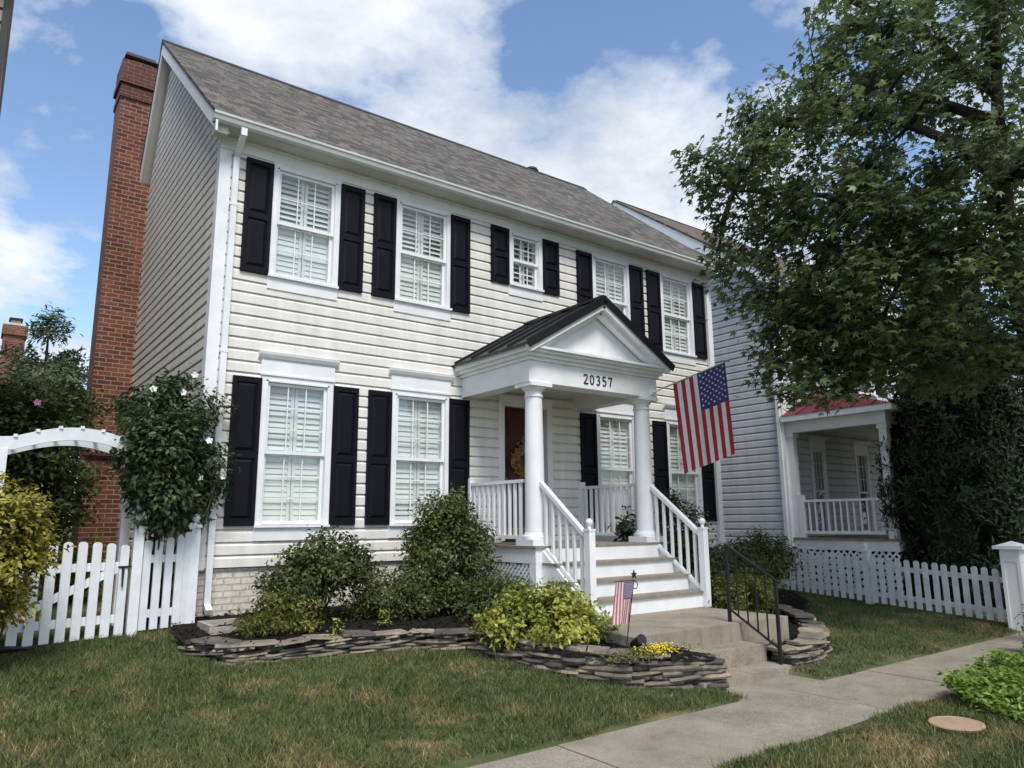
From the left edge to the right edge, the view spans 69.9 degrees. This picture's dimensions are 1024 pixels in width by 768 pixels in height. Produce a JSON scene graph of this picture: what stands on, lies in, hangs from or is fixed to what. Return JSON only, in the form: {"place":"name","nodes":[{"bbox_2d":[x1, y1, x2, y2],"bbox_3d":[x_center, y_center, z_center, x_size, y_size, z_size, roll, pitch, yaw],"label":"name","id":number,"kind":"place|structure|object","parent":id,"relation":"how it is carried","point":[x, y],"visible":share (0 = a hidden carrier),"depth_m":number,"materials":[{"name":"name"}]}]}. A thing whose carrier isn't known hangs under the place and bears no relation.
{"place":"outdoors","nodes":[
{"label":"outdoors","id":0,"kind":"place"},
{"bbox_2d":[0,585,1023,767],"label":"lawn","id":1,"kind":"structure","parent":0,"point":[475,760],"depth_m":6.12,"materials":[{"name":"plant"}]},
{"bbox_2d":[0,646,28,654],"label":"path light","id":2,"kind":"object","parent":1,"relation":"on","point":[5,649],"visible":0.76,"depth_m":7.00,"materials":[{"name":"black plastic"}]},
{"bbox_2d":[0,471,76,638],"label":"gold shrub","id":3,"kind":"object","parent":1,"relation":"on","point":[23,548],"visible":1,"depth_m":6.54,"materials":[{"name":"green plant"}]},
{"bbox_2d":[0,365,118,584],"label":"hibiscus","id":4,"kind":"object","parent":1,"relation":"on","point":[29,467],"visible":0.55,"depth_m":9.89,"materials":[{"name":"green plant"}]},
{"bbox_2d":[0,426,153,636],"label":"arbour","id":5,"kind":"object","parent":1,"relation":"on","point":[102,440],"visible":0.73,"depth_m":8.01,"materials":[{"name":"white paint"}]},
{"bbox_2d":[0,542,131,646],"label":"garden gate","id":6,"kind":"structure","parent":5,"relation":"attached to","point":[109,567],"depth_m":7.63,"materials":[{"name":"white paint"}]},
{"bbox_2d":[37,530,130,601],"bbox_3d":[-6.500,2.791,11.097,1.577,1.164,1.255,7,-13,-36],"label":"fern shrub","id":7,"kind":"object","parent":1,"relation":"on","point":[72,576],"visible":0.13,"depth_m":10.96,"materials":[{"name":"green plant"}]},
{"bbox_2d":[95,362,240,626],"bbox_3d":[-4.069,1.271,8.667,1.584,3.202,1.767,7,-13,-36],"label":"hibiscus","id":8,"kind":"object","parent":1,"relation":"on","point":[163,428],"visible":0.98,"depth_m":8.43,"materials":[{"name":"green plant"}]},
{"bbox_2d":[137,514,202,630],"bbox_3d":[-3.913,2.177,8.388,0.665,1.360,0.168,10,-15,-43],"label":"picket fence","id":9,"kind":"object","parent":1,"relation":"on","point":[185,558],"visible":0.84,"depth_m":8.34,"materials":[{"name":"white paint"}]},
{"bbox_2d":[177,627,731,689],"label":"stone wall","id":10,"kind":"structure","parent":1,"relation":"on","point":[684,673],"depth_m":7.34,"materials":[{"name":"grey stone"}]},
{"bbox_2d":[170,589,830,660],"bbox_3d":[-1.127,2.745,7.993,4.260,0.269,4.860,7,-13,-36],"label":"mulch bed","id":11,"kind":"object","parent":1,"relation":"on","point":[354,626],"visible":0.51,"depth_m":8.30,"materials":[{"name":"brown wood"}]},
{"bbox_2d":[197,618,243,634],"bbox_3d":[-3.207,2.723,8.147,0.440,0.150,0.500,7,-13,-36],"label":"splash block","id":12,"kind":"object","parent":11,"relation":"on","point":[208,626],"depth_m":7.98,"materials":[{"name":"concrete"}]},
{"bbox_2d":[229,584,330,637],"bbox_3d":[-2.558,2.520,8.039,1.069,0.648,0.795,7,-13,-36],"label":"shrub","id":13,"kind":"object","parent":11,"relation":"on","point":[267,620],"visible":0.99,"depth_m":7.91,"materials":[{"name":"green plant"}]},
{"bbox_2d":[245,522,386,620],"bbox_3d":[-2.308,2.273,8.768,1.704,1.212,1.172,7,-13,-36],"label":"azalea","id":14,"kind":"object","parent":11,"relation":"on","point":[329,566],"visible":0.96,"depth_m":8.61,"materials":[{"name":"green plant"}]},
{"bbox_2d":[327,617,344,636],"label":"seedling","id":15,"kind":"object","parent":11,"relation":"on","point":[335,619],"visible":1,"depth_m":7.80,"materials":[{"name":"green plant"}]},
{"bbox_2d":[373,609,393,627],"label":"seedling","id":16,"kind":"object","parent":11,"relation":"on","point":[384,614],"visible":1,"depth_m":8.41,"materials":[{"name":"green plant"}]},
{"bbox_2d":[334,563,459,621],"bbox_3d":[-1.492,2.623,9.220,1.519,0.815,1.218,7,-13,-36],"label":"shrub","id":17,"kind":"object","parent":11,"relation":"on","point":[375,600],"visible":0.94,"depth_m":9.01,"materials":[{"name":"green plant"}]},
{"bbox_2d":[393,482,502,614],"bbox_3d":[-0.871,2.195,9.841,1.569,1.753,1.503,1,-11,-9],"label":"holly","id":18,"kind":"object","parent":11,"relation":"on","point":[449,532],"visible":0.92,"depth_m":9.58,"materials":[{"name":"green plant"}]},
{"bbox_2d":[446,567,534,622],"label":"shrub","id":19,"kind":"object","parent":11,"relation":"on","point":[486,597],"visible":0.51,"depth_m":9.14,"materials":[{"name":"green plant"}]},
{"bbox_2d":[464,575,621,652],"bbox_3d":[0.397,2.513,8.000,1.708,0.809,1.335,7,-13,-36],"label":"azalea","id":20,"kind":"object","parent":11,"relation":"on","point":[563,616],"visible":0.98,"depth_m":7.80,"materials":[{"name":"green plant"}]},
{"bbox_2d":[612,570,637,648],"bbox_3d":[1.180,2.414,7.594,0.391,0.934,0.029,7,-13,-36],"label":"garden flag","id":21,"kind":"object","parent":11,"relation":"on","point":[622,602],"visible":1,"depth_m":7.60,"materials":[{"name":"multicoloured fabric"}]},
{"bbox_2d":[630,634,646,648],"bbox_3d":[1.280,2.673,7.445,0.106,0.268,0.212,4,-11,-22],"label":"spotlight","id":22,"kind":"object","parent":11,"relation":"on","point":[638,640],"visible":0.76,"depth_m":7.39,"materials":[{"name":"black plastic"}]},
{"bbox_2d":[590,641,699,666],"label":"bedding flowers","id":23,"kind":"object","parent":11,"relation":"on","point":[655,650],"visible":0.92,"depth_m":7.21,"materials":[{"name":"yellow plant"}]},
{"bbox_2d":[594,607,791,689],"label":"concrete steps","id":24,"kind":"structure","parent":1,"relation":"on","point":[738,644],"depth_m":8.27,"materials":[{"name":"beige concrete"}]},
{"bbox_2d":[724,544,782,664],"bbox_3d":[2.792,2.522,8.499,0.034,1.298,0.701,7,-13,-36],"label":"handrail","id":25,"kind":"object","parent":24,"relation":"on","point":[777,615],"visible":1,"depth_m":8.48,"materials":[{"name":"black metal"}]},
{"bbox_2d":[650,589,831,651],"bbox_3d":[3.840,3.569,11.650,5.280,0.278,4.860,7,-13,-36],"label":"mulch bed","id":26,"kind":"object","parent":1,"relation":"on","point":[785,599],"visible":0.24,"depth_m":12.21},
{"bbox_2d":[654,487,723,576],"bbox_3d":[2.792,2.682,12.130,1.552,1.925,1.336,7,-13,-36],"label":"azalea","id":27,"kind":"object","parent":26,"relation":"on","point":[678,503],"visible":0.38,"depth_m":11.96,"materials":[{"name":"green plant"}]},
{"bbox_2d":[682,525,808,607],"bbox_3d":[3.914,3.002,12.030,3.237,1.332,1.674,7,-13,-36],"label":"azalea","id":28,"kind":"object","parent":26,"relation":"on","point":[762,555],"visible":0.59,"depth_m":11.97,"materials":[{"name":"green plant"}]},
{"bbox_2d":[708,567,782,613],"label":"shrub","id":29,"kind":"object","parent":26,"relation":"on","point":[751,594],"visible":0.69,"depth_m":10.47,"materials":[{"name":"green plant"}]},
{"bbox_2d":[766,604,832,665],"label":"stone wall","id":30,"kind":"structure","parent":1,"relation":"on","point":[811,639],"depth_m":8.62,"materials":[{"name":"grey stone"}]},
{"bbox_2d":[669,0,1023,420],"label":"maple tree","id":31,"kind":"object","parent":1,"relation":"on","point":[854,284],"visible":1,"depth_m":9.75,"materials":[{"name":"green plant"}]},
{"bbox_2d":[723,540,1006,621],"bbox_3d":[5.562,3.774,14.792,0.180,1.418,8.458,6,-12,-31],"label":"picket fence","id":32,"kind":"object","parent":1,"relation":"on","point":[870,566],"visible":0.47,"depth_m":12.75,"materials":[{"name":"paint"}]},
{"bbox_2d":[928,716,985,732],"bbox_3d":[3.566,2.728,5.879,0.441,0.036,0.399,7,-13,-36],"label":"utility cover","id":33,"kind":"object","parent":1,"relation":"on","point":[948,723],"visible":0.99,"depth_m":5.83,"materials":[{"name":"beige concrete"}]},
{"bbox_2d":[935,647,1023,719],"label":"ivy bed","id":34,"kind":"object","parent":1,"relation":"on","point":[979,682],"visible":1,"depth_m":6.60,"materials":[{"name":"green plant"}]},
{"bbox_2d":[0,0,1023,514],"label":"sky","id":35,"kind":"structure","parent":0,"point":[597,96],"materials":[{"name":"blue"}]},
{"bbox_2d":[467,632,1023,767],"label":"sidewalk","id":36,"kind":"structure","parent":0,"point":[780,709],"depth_m":6.20,"materials":[{"name":"concrete"}]},
{"bbox_2d":[992,541,1023,630],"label":"gate post","id":37,"kind":"object","parent":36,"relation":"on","point":[1011,553],"visible":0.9,"depth_m":10.92,"materials":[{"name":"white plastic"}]},
{"bbox_2d":[1014,602,1023,649],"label":"variegated plant","id":38,"kind":"object","parent":36,"relation":"on","point":[1022,634],"visible":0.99,"depth_m":9.19,"materials":[{"name":"green plant"}]},
{"bbox_2d":[1017,374,1023,412],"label":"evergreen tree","id":39,"kind":"object","parent":36,"relation":"on","point":[1021,389],"depth_m":14.36,"materials":[{"name":"green plant"}]},
{"label":"ground","id":40,"kind":"structure","parent":0,"visible":0},
{"bbox_2d":[0,0,13,114],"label":"house","id":41,"kind":"structure","parent":40,"relation":"on","point":[6,10],"depth_m":7.63,"materials":[{"name":"beige"}]},
{"bbox_2d":[0,317,28,382],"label":"house","id":42,"kind":"structure","parent":40,"relation":"on","point":[8,336],"depth_m":35.60,"materials":[{"name":"red brick"}]},
{"bbox_2d":[0,393,67,542],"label":"backyard tree","id":43,"kind":"object","parent":40,"relation":"on","point":[54,455],"visible":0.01,"depth_m":15.88,"materials":[{"name":"green plant"}]},
{"bbox_2d":[6,456,75,591],"bbox_3d":[-9.118,2.691,13.883,2.313,3.213,1.975,7,-13,-36],"label":"backyard tree","id":44,"kind":"object","parent":40,"relation":"on","point":[65,538],"visible":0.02,"depth_m":14.15,"materials":[{"name":"green plant"}]},
{"bbox_2d":[0,302,88,389],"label":"pine tree","id":45,"kind":"object","parent":40,"relation":"on","point":[41,330],"visible":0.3,"depth_m":23.61,"materials":[{"name":"green plant"}]},
{"bbox_2d":[0,355,88,539],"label":"backyard tree","id":46,"kind":"object","parent":40,"relation":"on","point":[70,371],"visible":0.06,"depth_m":18.34,"materials":[{"name":"green plant"}]},
{"bbox_2d":[71,39,727,618],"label":"house","id":47,"kind":"structure","parent":40,"relation":"on","point":[371,323],"depth_m":11.13,"materials":[{"name":"beige"}]},
{"bbox_2d":[252,351,339,540],"bbox_3d":[-2.995,0.861,9.925,1.120,2.450,0.475,7,-13,-36],"label":"window","id":48,"kind":"structure","parent":47,"relation":"in","point":[293,487],"depth_m":9.86,"materials":[{"name":"white paint"}]},
{"bbox_2d":[266,162,341,300],"bbox_3d":[-3.022,-2.115,10.489,1.010,1.827,0.455,7,-13,-36],"label":"window","id":49,"kind":"structure","parent":47,"relation":"in","point":[304,257],"depth_m":10.44,"materials":[{"name":"white paint"}]},
{"bbox_2d":[387,368,454,537],"bbox_3d":[-1.464,1.059,11.047,1.120,2.450,0.475,7,-13,-36],"label":"window","id":50,"kind":"structure","parent":47,"relation":"in","point":[420,401],"depth_m":11.00,"materials":[{"name":"white paint"}]},
{"bbox_2d":[392,197,451,320],"bbox_3d":[-1.491,-1.916,11.611,1.010,1.827,0.455,7,-13,-36],"label":"window","id":51,"kind":"structure","parent":47,"relation":"in","point":[423,232],"depth_m":11.56,"materials":[{"name":"white paint"}]},
{"bbox_2d":[505,407,524,540],"bbox_3d":[0.191,1.474,12.107,0.897,2.170,0.125,7,-13,-36],"label":"door","id":52,"kind":"structure","parent":47,"relation":"in","point":[514,417],"depth_m":12.06,"materials":[{"name":"red wood"}]},
{"bbox_2d":[510,437,524,478],"bbox_3d":[0.201,1.236,12.108,0.624,0.772,0.234,7,-13,-36],"label":"wreath","id":53,"kind":"object","parent":47,"relation":"attached to","point":[518,454],"visible":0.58,"depth_m":12.02,"materials":[{"name":"plant"}]},
{"bbox_2d":[507,229,543,301],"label":"window","id":54,"kind":"structure","parent":47,"relation":"in","point":[526,262],"depth_m":12.82,"materials":[{"name":"white paint"}]},
{"bbox_2d":[591,252,630,320],"bbox_3d":[1.781,-1.492,14.008,1.010,1.827,0.455,7,-13,-36],"label":"window","id":55,"kind":"structure","parent":47,"relation":"in","point":[610,275],"depth_m":14.10,"materials":[{"name":"white paint"}]},
{"bbox_2d":[593,403,634,531],"bbox_3d":[1.807,1.484,13.445,1.120,2.450,0.475,7,-13,-36],"label":"window","id":56,"kind":"structure","parent":47,"relation":"in","point":[615,424],"depth_m":13.45,"materials":[{"name":"white paint"}]},
{"bbox_2d":[607,505,636,541],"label":"potted plant","id":57,"kind":"object","parent":47,"relation":"on","point":[624,528],"visible":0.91,"depth_m":11.46,"materials":[{"name":"green plant"}]},
{"bbox_2d":[658,272,696,365],"bbox_3d":[3.265,-1.299,15.097,1.010,1.827,0.455,7,-13,-36],"label":"window","id":58,"kind":"structure","parent":47,"relation":"in","point":[676,292],"depth_m":15.09,"materials":[{"name":"white paint"}]},
{"bbox_2d":[662,404,705,529],"bbox_3d":[3.292,1.677,14.533,1.120,2.450,0.475,7,-13,-36],"label":"window","id":59,"kind":"structure","parent":47,"relation":"in","point":[690,483],"depth_m":14.46,"materials":[{"name":"white paint"}]},
{"bbox_2d":[650,359,734,473],"bbox_3d":[2.807,0.515,11.411,1.251,1.749,0.131,-3,-11,14],"label":"flag","id":60,"kind":"object","parent":47,"relation":"attached to","point":[704,416],"visible":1,"depth_m":11.35,"materials":[{"name":"multicoloured fabric"}]},
{"bbox_2d":[611,200,917,594],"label":"neighbour house","id":61,"kind":"structure","parent":40,"relation":"on","point":[803,477],"depth_m":16.63,"materials":[{"name":"grey"}]},
{"bbox_2d":[808,436,834,535],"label":"window","id":62,"kind":"structure","parent":61,"relation":"in","point":[820,484],"depth_m":16.78,"materials":[{"name":"white paint"}]},
{"bbox_2d":[851,441,874,530],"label":"window","id":63,"kind":"structure","parent":61,"relation":"in","point":[860,448],"depth_m":17.89,"materials":[{"name":"white paint"}]},
{"bbox_2d":[855,380,877,396],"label":"window","id":64,"kind":"structure","parent":61,"relation":"in","point":[874,393],"depth_m":18.76,"materials":[{"name":"white paint"}]},
{"bbox_2d":[870,224,1023,605],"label":"evergreen tree","id":65,"kind":"object","parent":40,"relation":"on","point":[958,482],"visible":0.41,"depth_m":13.23,"materials":[{"name":"green plant"}]}
]}

